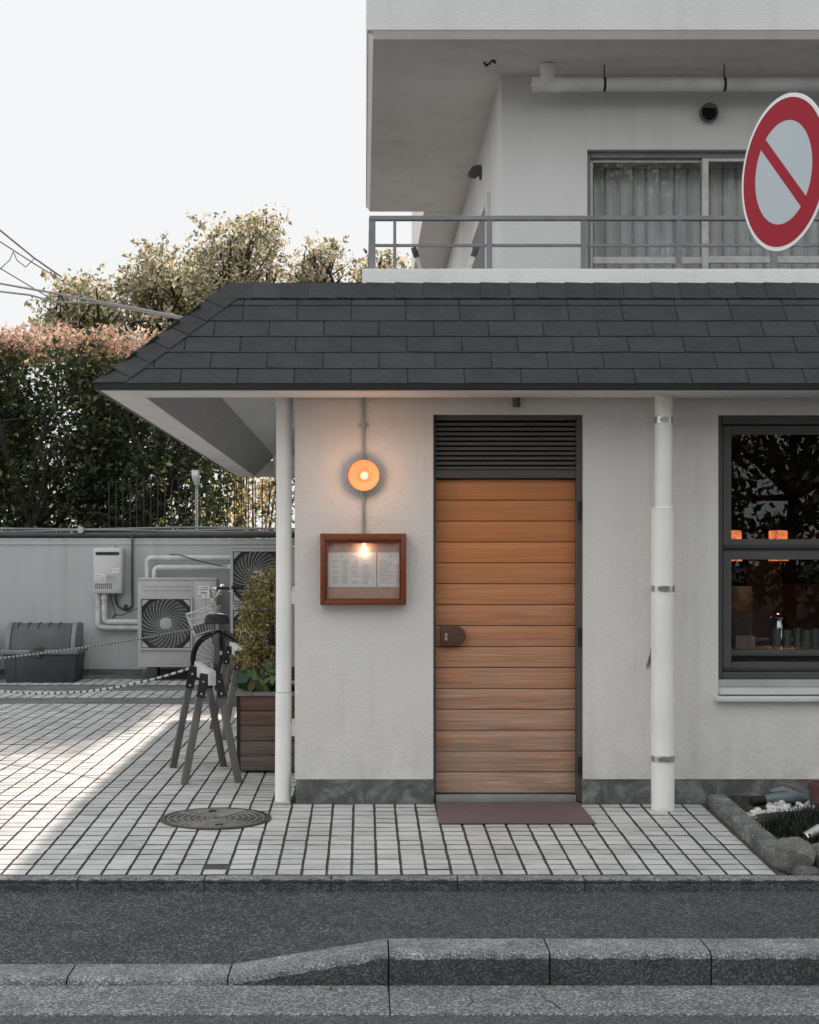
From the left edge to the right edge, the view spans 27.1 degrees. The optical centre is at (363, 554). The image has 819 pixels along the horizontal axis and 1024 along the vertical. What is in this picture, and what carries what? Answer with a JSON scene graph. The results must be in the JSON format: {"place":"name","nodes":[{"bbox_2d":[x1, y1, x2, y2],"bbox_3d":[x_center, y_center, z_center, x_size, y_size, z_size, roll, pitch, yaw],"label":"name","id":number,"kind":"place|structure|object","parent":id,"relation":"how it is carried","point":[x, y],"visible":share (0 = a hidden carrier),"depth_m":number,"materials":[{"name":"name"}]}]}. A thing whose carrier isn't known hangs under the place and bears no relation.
{"place":"outdoors","nodes":[
{"label":"outdoors","id":0,"kind":"place"},
{"bbox_2d":[0,0,411,530],"label":"sky","id":1,"kind":"structure","parent":0,"point":[121,120],"materials":[{"name":"white"}]},
{"bbox_2d":[0,679,786,875],"bbox_3d":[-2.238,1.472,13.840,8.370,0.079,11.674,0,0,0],"label":"terrace","id":2,"kind":"structure","parent":0,"point":[17,721],"depth_m":9.17,"materials":[{"name":"tile"}]},
{"bbox_2d":[0,324,60,530],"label":"clipped tree","id":3,"kind":"object","parent":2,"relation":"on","point":[13,412],"visible":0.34,"depth_m":21.40,"materials":[{"name":"green plant"}]},
{"bbox_2d":[1,622,87,682],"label":"storage bin","id":4,"kind":"object","parent":2,"relation":"on","point":[54,667],"visible":0.9,"depth_m":19.11,"materials":[{"name":"grey plastic"}]},
{"bbox_2d":[0,675,260,703],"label":"drain strip","id":5,"kind":"object","parent":2,"relation":"on","point":[92,700],"depth_m":18.07,"materials":[{"name":"concrete"}]},
{"bbox_2d":[0,532,294,674],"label":"yard wall","id":6,"kind":"structure","parent":2,"relation":"on","point":[46,577],"depth_m":19.90,"materials":[{"name":"paint"}]},
{"bbox_2d":[77,526,83,533],"bbox_3d":[-3.307,-0.293,19.905,0.088,0.088,0.090,0,0,0],"label":"round lamp","id":7,"kind":"object","parent":6,"relation":"on","point":[80,529],"visible":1,"depth_m":19.86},
{"bbox_2d":[93,545,123,592],"bbox_3d":[-2.958,0.165,19.773,0.330,0.561,0.252,0,0,0],"label":"water heater","id":8,"kind":"object","parent":6,"relation":"attached to","point":[108,568],"visible":1,"depth_m":19.65,"materials":[{"name":"white metal"}]},
{"bbox_2d":[95,593,137,629],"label":"heater pipes","id":9,"kind":"object","parent":8,"relation":"attached to","point":[121,624],"visible":0.96,"depth_m":19.78,"materials":[{"name":"plastic"}]},
{"bbox_2d":[109,593,137,617],"bbox_3d":[-2.787,0.590,19.800,0.346,0.294,0.032,0,0,0],"label":"power cord","id":10,"kind":"object","parent":8,"relation":"attached to","point":[114,615],"visible":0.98,"depth_m":19.80,"materials":[{"name":"black rubber"}]},
{"bbox_2d":[114,534,132,610],"bbox_3d":[-2.796,0.202,19.850,0.218,0.896,0.065,0,0,0],"label":"cable","id":11,"kind":"object","parent":6,"relation":"attached to","point":[125,608],"visible":1,"depth_m":19.86,"materials":[{"name":"black plastic"}]},
{"bbox_2d":[0,526,294,531],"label":"coping","id":12,"kind":"object","parent":6,"relation":"on","point":[133,529],"visible":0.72,"depth_m":19.95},
{"bbox_2d":[191,470,199,528],"bbox_3d":[-2.039,-0.386,20.137,0.202,1.242,0.125,0,0,0],"label":"floodlight","id":13,"kind":"object","parent":6,"relation":"attached to","point":[195,474],"visible":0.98,"depth_m":20.13,"materials":[{"name":"grey metal"}]},
{"bbox_2d":[137,578,218,680],"bbox_3d":[-2.126,0.849,19.544,0.904,1.173,0.381,0,0,0],"label":"outdoor unit","id":14,"kind":"object","parent":2,"relation":"on","point":[165,605],"visible":0.94,"depth_m":19.40,"materials":[{"name":"white metal"}]},
{"bbox_2d":[145,554,229,577],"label":"refrigerant pipes","id":15,"kind":"object","parent":14,"relation":"attached to","point":[176,557],"visible":0.9,"depth_m":19.74,"materials":[{"name":"white plastic"}]},
{"bbox_2d":[108,478,275,531],"bbox_3d":[0.920,0.103,20.400,7.960,2.063,0.024,0,0,0],"label":"iron fence","id":16,"kind":"object","parent":2,"relation":"on","point":[185,505],"visible":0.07,"depth_m":20.39,"materials":[{"name":"black metal"}]},
{"bbox_2d":[169,661,242,784],"bbox_3d":[-1.035,1.085,11.100,0.388,0.722,0.979,0,0,-11],"label":"sawhorse","id":17,"kind":"object","parent":2,"relation":"on","point":[208,677],"visible":1,"depth_m":10.72,"materials":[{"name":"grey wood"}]},
{"bbox_2d":[0,667,188,694],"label":"barrier rope","id":18,"kind":"object","parent":17,"relation":"hanging from","point":[102,689],"visible":0.96,"depth_m":12.18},
{"bbox_2d":[185,584,243,696],"bbox_3d":[-1.572,0.872,17.591,0.637,1.134,1.438,0,0,0],"label":"bicycle","id":19,"kind":"object","parent":2,"relation":"on","point":[210,625],"visible":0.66,"depth_m":17.91,"materials":[{"name":"metal"}]},
{"bbox_2d":[0,628,195,658],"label":"barrier rope","id":20,"kind":"object","parent":19,"relation":"attached to","point":[94,645],"visible":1,"depth_m":15.88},
{"bbox_2d":[160,807,270,830],"bbox_3d":[-0.811,1.465,9.360,0.610,0.061,0.610,0,0,0],"label":"manhole cover","id":21,"kind":"object","parent":2,"relation":"on","point":[218,818],"visible":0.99,"depth_m":9.33,"materials":[{"name":"metal"}]},
{"bbox_2d":[209,642,256,740],"bbox_3d":[-0.995,1.085,13.620,0.388,0.722,0.979,0,0,-11],"label":"sawhorse","id":22,"kind":"object","parent":2,"relation":"on","point":[231,648],"visible":0.41,"depth_m":13.45,"materials":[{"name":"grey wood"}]},
{"bbox_2d":[224,628,262,706],"bbox_3d":[-1.135,1.085,16.500,0.388,0.722,0.979,0,0,-11],"label":"sawhorse","id":23,"kind":"object","parent":2,"relation":"on","point":[228,675],"visible":0.11,"depth_m":16.84,"materials":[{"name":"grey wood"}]},
{"bbox_2d":[230,546,294,680],"bbox_3d":[-1.070,0.666,19.544,0.904,1.538,0.381,0,0,0],"label":"outdoor unit","id":24,"kind":"object","parent":2,"relation":"on","point":[243,559],"visible":0.2,"depth_m":19.39,"materials":[{"name":"white metal"}]},
{"bbox_2d":[235,682,294,770],"bbox_3d":[-0.628,1.171,11.648,0.435,0.528,0.924,0,0,0],"label":"planter box","id":25,"kind":"object","parent":2,"relation":"on","point":[255,731],"visible":0.49,"depth_m":11.20,"materials":[{"name":"brown wood"}]},
{"bbox_2d":[234,662,275,691],"bbox_3d":[-0.703,0.842,11.416,0.342,0.258,0.300,0,0,0],"label":"ivy","id":26,"kind":"object","parent":25,"relation":"on","point":[246,679],"visible":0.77,"depth_m":11.34,"materials":[{"name":"green plant"}]},
{"bbox_2d":[228,565,291,686],"bbox_3d":[-0.695,0.522,11.674,0.448,0.920,0.578,0,0,0],"label":"shrub","id":27,"kind":"object","parent":25,"relation":"on","point":[258,621],"visible":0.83,"depth_m":11.55,"materials":[{"name":"green plant"}]},
{"bbox_2d":[91,0,818,803],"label":"restaurant building","id":28,"kind":"structure","parent":2,"relation":"on","point":[503,654],"depth_m":9.91,"materials":[{"name":"paint"}]},
{"bbox_2d":[275,397,294,801],"bbox_3d":[-0.451,0.157,9.930,0.130,2.576,0.100,0,0,0],"label":"rain pipe","id":29,"kind":"object","parent":28,"relation":"attached to","point":[285,588],"visible":0.8,"depth_m":9.89,"materials":[{"name":"plastic"}]},
{"bbox_2d":[291,580,294,657],"bbox_3d":[-0.415,0.375,10.000,0.033,0.456,0.016,0,0,0],"label":"rope loop","id":30,"kind":"object","parent":28,"relation":"hanging from","point":[292,624],"visible":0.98,"depth_m":10.00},
{"bbox_2d":[320,533,405,604],"bbox_3d":[0.000,0.082,9.812,0.495,0.411,0.084,0,0,0],"label":"menu case","id":31,"kind":"object","parent":28,"relation":"attached to","point":[362,568],"visible":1,"depth_m":9.81,"materials":[{"name":"brown wood"}]},
{"bbox_2d":[347,459,379,491],"bbox_3d":[0.003,-0.458,9.809,0.187,0.187,0.084,0,0,0],"label":"wall lamp","id":32,"kind":"object","parent":28,"relation":"attached to","point":[363,475],"visible":1,"depth_m":9.80,"materials":[{"name":"orange glass"}]},
{"bbox_2d":[358,397,368,532],"bbox_3d":[0.003,-0.626,9.841,0.062,1.009,0.029,0,0,0],"label":"conduit","id":33,"kind":"object","parent":28,"relation":"attached to","point":[362,425],"visible":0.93,"depth_m":9.83,"materials":[{"name":"metal"}]},
{"bbox_2d":[411,247,422,268],"bbox_3d":[0.452,-1.963,13.300,0.157,0.896,0.060,0,0,0],"label":"pole bracket","id":34,"kind":"object","parent":28,"relation":"attached to","point":[415,253],"visible":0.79,"depth_m":13.29,"materials":[{"name":"plastic"}]},
{"bbox_2d":[467,247,479,268],"bbox_3d":[0.720,-1.816,11.600,0.154,0.601,0.060,0,0,0],"label":"pole bracket","id":35,"kind":"object","parent":28,"relation":"attached to","point":[474,253],"visible":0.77,"depth_m":11.59,"materials":[{"name":"metal"}]},
{"bbox_2d":[468,165,481,179],"bbox_3d":[0.844,-2.903,12.900,0.106,0.118,0.116,0,0,0],"label":"wall vent","id":36,"kind":"object","parent":28,"relation":"attached to","point":[475,171],"depth_m":12.87,"materials":[{"name":"grey metal"}]},
{"bbox_2d":[471,192,489,268],"bbox_3d":[0.882,-2.050,12.850,0.030,1.030,1.700,0,0,0],"label":"side window","id":37,"kind":"structure","parent":28,"relation":"in","point":[478,236],"depth_m":12.53,"materials":[{"name":"paint"}]},
{"bbox_2d":[483,60,495,65],"bbox_3d":[0.801,-3.116,10.769,0.077,0.005,0.133,0,0,0],"label":"paint flake","id":38,"kind":"object","parent":28,"relation":"on","point":[492,61],"visible":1,"depth_m":10.76,"materials":[{"name":"black"}]},
{"bbox_2d":[436,479,580,792],"bbox_3d":[0.844,0.475,9.944,0.853,1.844,0.112,0,0,0],"label":"door","id":39,"kind":"structure","parent":28,"relation":"in","point":[505,548],"depth_m":9.95,"materials":[{"name":"brown wood"}]},
{"bbox_2d":[512,397,519,406],"bbox_3d":[0.885,-0.895,9.820,0.046,0.082,0.046,0,0,0],"label":"sensor","id":40,"kind":"object","parent":28,"relation":"attached to","point":[515,401],"visible":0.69,"depth_m":9.80,"materials":[{"name":"black plastic"}]},
{"bbox_2d":[593,163,700,268],"bbox_3d":[1.867,-2.143,11.373,0.782,1.117,0.045,0,0,0],"label":"curtain","id":41,"kind":"object","parent":28,"relation":"hanging from","point":[652,190],"visible":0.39,"depth_m":11.37,"materials":[{"name":"white fabric"}]},
{"bbox_2d":[646,648,650,668],"bbox_3d":[1.649,0.599,9.800,0.036,0.126,0.024,0,0,0],"label":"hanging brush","id":42,"kind":"object","parent":28,"relation":"hanging from","point":[648,662],"visible":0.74,"depth_m":9.80,"materials":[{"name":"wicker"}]},
{"bbox_2d":[650,395,674,811],"bbox_3d":[1.702,0.264,9.716,0.139,2.378,0.276,0,0,0],"label":"rain pipe","id":43,"kind":"object","parent":28,"relation":"attached to","point":[662,590],"visible":0.95,"depth_m":9.61,"materials":[{"name":"plastic"}]},
{"bbox_2d":[531,63,818,91],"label":"drain pipe","id":44,"kind":"object","parent":28,"relation":"attached to","point":[546,81],"visible":1,"depth_m":10.78,"materials":[{"name":"plastic"}]},
{"bbox_2d":[587,152,818,268],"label":"window","id":45,"kind":"structure","parent":28,"relation":"in","point":[704,158],"depth_m":11.12,"materials":[{"name":"paint"}]},
{"bbox_2d":[699,103,718,122],"bbox_3d":[2.239,-2.863,11.014,0.124,0.124,0.060,0,0,0],"label":"wall vent","id":46,"kind":"object","parent":28,"relation":"attached to","point":[708,112],"depth_m":11.00,"materials":[{"name":"grey metal"}]},
{"bbox_2d":[731,435,741,560],"bbox_3d":[2.692,-0.511,12.300,0.098,1.108,0.098,0,0,0],"label":"pendant lamp","id":47,"kind":"object","parent":28,"relation":"hanging from","point":[736,534],"visible":0.44,"depth_m":12.28,"materials":[{"name":"brown"}]},
{"bbox_2d":[731,585,752,637],"bbox_3d":[2.850,0.804,12.948,0.166,1.142,0.304,0,0,0],"label":"cabinet","id":48,"kind":"object","parent":28,"relation":"on","point":[741,605],"visible":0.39,"depth_m":12.80,"materials":[{"name":"brown wood"}]},
{"bbox_2d":[709,162,818,268],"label":"curtain","id":49,"kind":"object","parent":28,"relation":"hanging from","point":[725,192],"visible":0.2,"depth_m":11.37,"materials":[{"name":"white fabric"}]},
{"bbox_2d":[715,416,818,701],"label":"window","id":50,"kind":"structure","parent":28,"relation":"in","point":[737,681],"depth_m":9.92,"materials":[{"name":"black metal"}]},
{"bbox_2d":[731,638,816,645],"bbox_3d":[3.278,0.975,11.650,1.500,0.800,0.400,0,0,0],"label":"back shelf","id":51,"kind":"object","parent":28,"relation":"on","point":[763,641],"depth_m":11.45,"materials":[{"name":"brown wood"}]},
{"bbox_2d":[768,614,787,639],"bbox_3d":[2.828,0.487,11.600,0.130,0.175,0.130,0,0,0],"label":"steel canister","id":52,"kind":"object","parent":51,"relation":"on","point":[777,622],"visible":0.96,"depth_m":11.55,"materials":[{"name":"silver metal"}]},
{"bbox_2d":[731,646,818,661],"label":"counter","id":53,"kind":"object","parent":28,"relation":"on","point":[777,654],"visible":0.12,"depth_m":10.44,"materials":[{"name":"wood"}]},
{"bbox_2d":[732,635,754,648],"bbox_3d":[2.365,0.541,10.570,0.121,0.079,0.100,0,0,0],"label":"paper box","id":54,"kind":"object","parent":53,"relation":"on","point":[741,642],"visible":0.89,"depth_m":10.52,"materials":[{"name":"beige cardboard"}]},
{"bbox_2d":[746,620,752,648],"bbox_3d":[2.378,0.491,10.479,0.034,0.179,0.032,0,0,40],"label":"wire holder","id":55,"kind":"object","parent":53,"relation":"on","point":[748,622],"visible":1,"depth_m":10.48,"materials":[{"name":"black metal"}]},
{"bbox_2d":[771,628,780,647],"bbox_3d":[2.556,0.516,10.520,0.060,0.121,0.059,0,0,0],"label":"drinking glass","id":56,"kind":"object","parent":53,"relation":"on","point":[772,632],"visible":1,"depth_m":10.51,"materials":[{"name":"glass"}]},
{"bbox_2d":[782,630,791,647],"bbox_3d":[2.626,0.520,10.540,0.060,0.113,0.059,0,0,0],"label":"drinking glass","id":57,"kind":"object","parent":53,"relation":"on","point":[790,634],"visible":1,"depth_m":10.53,"materials":[{"name":"glass"}]},
{"bbox_2d":[792,628,801,647],"bbox_3d":[2.696,0.516,10.560,0.060,0.121,0.059,0,0,0],"label":"drinking glass","id":58,"kind":"object","parent":53,"relation":"on","point":[793,635],"visible":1,"depth_m":10.54,"materials":[{"name":"clear glass"}]},
{"bbox_2d":[801,630,810,647],"bbox_3d":[2.741,0.520,10.520,0.060,0.113,0.059,0,0,0],"label":"drinking glass","id":59,"kind":"object","parent":53,"relation":"on","point":[802,634],"visible":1,"depth_m":10.51,"materials":[{"name":"glass"}]},
{"bbox_2d":[810,628,818,647],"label":"drinking glass","id":60,"kind":"object","parent":53,"relation":"on","point":[817,638],"visible":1,"depth_m":10.52,"materials":[{"name":"glass"}]},
{"bbox_2d":[768,435,787,560],"bbox_3d":[3.003,-0.511,12.300,0.143,1.108,0.143,0,0,0],"label":"pendant lamp","id":61,"kind":"object","parent":28,"relation":"hanging from","point":[778,534],"visible":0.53,"depth_m":12.26,"materials":[{"name":"brown"}]},
{"bbox_2d":[436,802,595,823],"bbox_3d":[0.833,1.439,9.500,0.850,0.032,0.600,0,0,0],"label":"door mat","id":62,"kind":"object","parent":2,"relation":"on","point":[512,812],"depth_m":9.45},
{"bbox_2d":[707,794,777,866],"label":"garden kerb","id":63,"kind":"structure","parent":2,"relation":"on","point":[737,819],"depth_m":8.95,"materials":[{"name":"grey stone"}]},
{"bbox_2d":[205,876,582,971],"bbox_3d":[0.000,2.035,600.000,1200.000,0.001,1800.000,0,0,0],"label":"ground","id":64,"kind":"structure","parent":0,"point":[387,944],"depth_m":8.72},
{"bbox_2d":[30,438,114,531],"bbox_3d":[-4.508,-0.106,24.952,2.755,3.505,1.329,0,0,0],"label":"bush","id":65,"kind":"object","parent":64,"relation":"on","point":[51,505],"depth_m":24.99,"materials":[{"name":"green plant"}]},
{"bbox_2d":[0,319,149,531],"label":"clipped tree","id":66,"kind":"object","parent":64,"relation":"on","point":[34,516],"visible":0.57,"depth_m":21.11,"materials":[{"name":"green plant"}]},
{"bbox_2d":[22,262,173,521],"bbox_3d":[-3.862,-1.375,25.829,2.341,6.224,4.050,0,0,-29],"label":"loose tree","id":67,"kind":"object","parent":64,"relation":"on","point":[87,315],"visible":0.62,"depth_m":25.55,"materials":[{"name":"green plant"}]},
{"bbox_2d":[39,322,253,531],"bbox_3d":[-2.702,-0.674,21.946,2.602,4.622,3.373,0,0,0],"label":"clipped tree","id":68,"kind":"object","parent":64,"relation":"on","point":[175,458],"visible":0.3,"depth_m":21.15,"materials":[{"name":"green plant"}]},
{"bbox_2d":[95,452,232,529],"bbox_3d":[-2.874,0.003,24.595,2.129,3.282,1.303,0,0,11],"label":"bush","id":69,"kind":"object","parent":64,"relation":"on","point":[187,502],"visible":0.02,"depth_m":24.57,"materials":[{"name":"green plant"}]},
{"bbox_2d":[107,233,242,525],"bbox_3d":[-3.101,-1.838,27.671,2.176,7.147,4.219,0,0,-11],"label":"loose tree","id":70,"kind":"object","parent":64,"relation":"on","point":[186,292],"visible":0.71,"depth_m":26.92,"materials":[{"name":"green plant"}]},
{"bbox_2d":[152,463,258,528],"bbox_3d":[-2.402,-0.188,25.486,1.789,3.657,1.482,0,0,0],"label":"bush","id":71,"kind":"object","parent":64,"relation":"on","point":[219,509],"visible":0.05,"depth_m":25.43,"materials":[{"name":"green plant"}]},
{"bbox_2d":[170,202,306,524],"bbox_3d":[-2.210,-2.228,28.499,2.508,7.932,4.997,0,0,0],"label":"loose tree","id":72,"kind":"object","parent":64,"relation":"on","point":[241,245],"visible":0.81,"depth_m":28.50,"materials":[{"name":"green plant"}]},
{"bbox_2d":[188,458,294,528],"bbox_3d":[-1.845,-0.045,24.705,2.649,3.388,1.498,0,0,22],"label":"bush","id":73,"kind":"object","parent":64,"relation":"on","point":[265,495],"visible":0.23,"depth_m":24.44,"materials":[{"name":"green plant"}]},
{"bbox_2d":[272,228,353,282],"bbox_3d":[-0.885,-1.979,29.758,1.455,7.430,3.744,0,0,0],"label":"loose tree","id":74,"kind":"object","parent":64,"relation":"on","point":[315,271],"visible":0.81,"depth_m":29.67,"materials":[{"name":"green plant"}]},
{"bbox_2d":[340,247,411,282],"bbox_3d":[0.359,-2.018,30.454,1.570,7.508,3.084,0,0,7],"label":"loose tree","id":75,"kind":"object","parent":64,"relation":"on","point":[387,261],"visible":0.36,"depth_m":29.96,"materials":[{"name":"green plant"}]},
{"bbox_2d":[0,875,818,890],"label":"terrace kerb","id":76,"kind":"structure","parent":64,"relation":"on","point":[193,883],"depth_m":7.91,"materials":[{"name":"concrete"}]},
{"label":"kerb bed","id":77,"kind":"structure","parent":64,"relation":"on","visible":0},
{"bbox_2d":[0,938,818,985],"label":"kerb","id":78,"kind":"structure","parent":77,"relation":"on","point":[611,961],"depth_m":6.70,"materials":[{"name":"concrete"}]},
{"bbox_2d":[742,92,818,250],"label":"road sign","id":79,"kind":"object","parent":77,"relation":"on","point":[780,187],"visible":1,"depth_m":6.58,"materials":[{"name":"red metal"}]},
{"bbox_2d":[0,891,818,964],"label":"pavement","id":80,"kind":"structure","parent":0,"point":[136,927],"depth_m":7.40,"materials":[{"name":"grey asphalt"}]},
{"bbox_2d":[0,1016,818,1023],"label":"road","id":81,"kind":"structure","parent":0,"point":[409,1019],"depth_m":6.23,"materials":[{"name":"grey asphalt"}]},
{"bbox_2d":[0,985,818,1015],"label":"gutter","id":82,"kind":"object","parent":81,"relation":"on","point":[401,1000],"visible":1,"depth_m":6.47,"materials":[{"name":"concrete"}]},
{"bbox_2d":[727,796,818,874],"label":"soil bed","id":83,"kind":"object","parent":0,"point":[742,802],"visible":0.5,"depth_m":9.62,"materials":[{"name":"brown soil"}]},
{"bbox_2d":[747,800,813,817],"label":"pebbles","id":84,"kind":"object","parent":83,"relation":"on","point":[782,804],"visible":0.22,"depth_m":9.41,"materials":[{"name":"white stone"}]},
{"bbox_2d":[749,786,809,805],"bbox_3d":[2.357,1.365,9.636,0.353,0.103,0.114,0,0,-5],"label":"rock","id":85,"kind":"object","parent":84,"relation":"on","point":[787,795],"visible":0.97,"depth_m":9.59,"materials":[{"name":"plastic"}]},
{"bbox_2d":[751,798,818,843],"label":"mondo grass","id":86,"kind":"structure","parent":83,"relation":"on","point":[797,828],"depth_m":8.72,"materials":[{"name":"green plant"}]},
{"bbox_2d":[775,836,816,874],"bbox_3d":[2.061,1.446,8.101,0.190,0.199,0.155,0,0,31],"label":"boulder","id":87,"kind":"object","parent":83,"relation":"on","point":[791,853],"visible":0.89,"depth_m":8.05,"materials":[{"name":"stone"}]},
{"bbox_2d":[792,865,818,874],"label":"boulder","id":88,"kind":"object","parent":83,"relation":"on","point":[802,870],"visible":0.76,"depth_m":8.04,"materials":[{"name":"stone"}]},
{"bbox_2d":[801,824,818,842],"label":"garden spotlight","id":89,"kind":"object","parent":83,"relation":"on","point":[807,834],"visible":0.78,"depth_m":8.44,"materials":[{"name":"silver metal"}]},
{"bbox_2d":[807,780,818,805],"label":"flower pot","id":90,"kind":"object","parent":83,"relation":"on","point":[813,786],"visible":0.86,"depth_m":9.46,"materials":[{"name":"red ceramic"}]},
{"bbox_2d":[811,843,818,868],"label":"boulder","id":91,"kind":"object","parent":83,"relation":"on","point":[816,848],"visible":0.57,"depth_m":8.10,"materials":[{"name":"stone"}]},
{"bbox_3d":[-8.600,-3.015,22.100,1.200,9.500,0.320,0,0,0],"label":"utility pole","id":92,"kind":"object","parent":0,"visible":0},
{"bbox_2d":[1,268,54,300],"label":"overhead wire","id":93,"kind":"object","parent":92,"relation":"attached to","point":[21,281],"visible":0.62,"depth_m":27.33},
{"bbox_2d":[0,241,105,307],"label":"overhead wire","id":94,"kind":"object","parent":92,"relation":"attached to","point":[28,259],"visible":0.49,"depth_m":26.86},
{"bbox_2d":[0,251,33,268],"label":"overhead wire","id":95,"kind":"object","parent":94,"relation":"hanging from","point":[16,259],"visible":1,"depth_m":26.59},
{"bbox_2d":[0,229,125,316],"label":"overhead wire","id":96,"kind":"object","parent":92,"relation":"attached to","point":[27,252],"visible":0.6,"depth_m":26.93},
{"bbox_2d":[0,291,179,318],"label":"overhead wire","id":97,"kind":"object","parent":92,"relation":"attached to","point":[77,302],"visible":0.98,"depth_m":12.25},
{"bbox_2d":[0,283,182,317],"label":"overhead wire","id":98,"kind":"object","parent":92,"relation":"attached to","point":[105,302],"visible":0.98,"depth_m":12.09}
]}

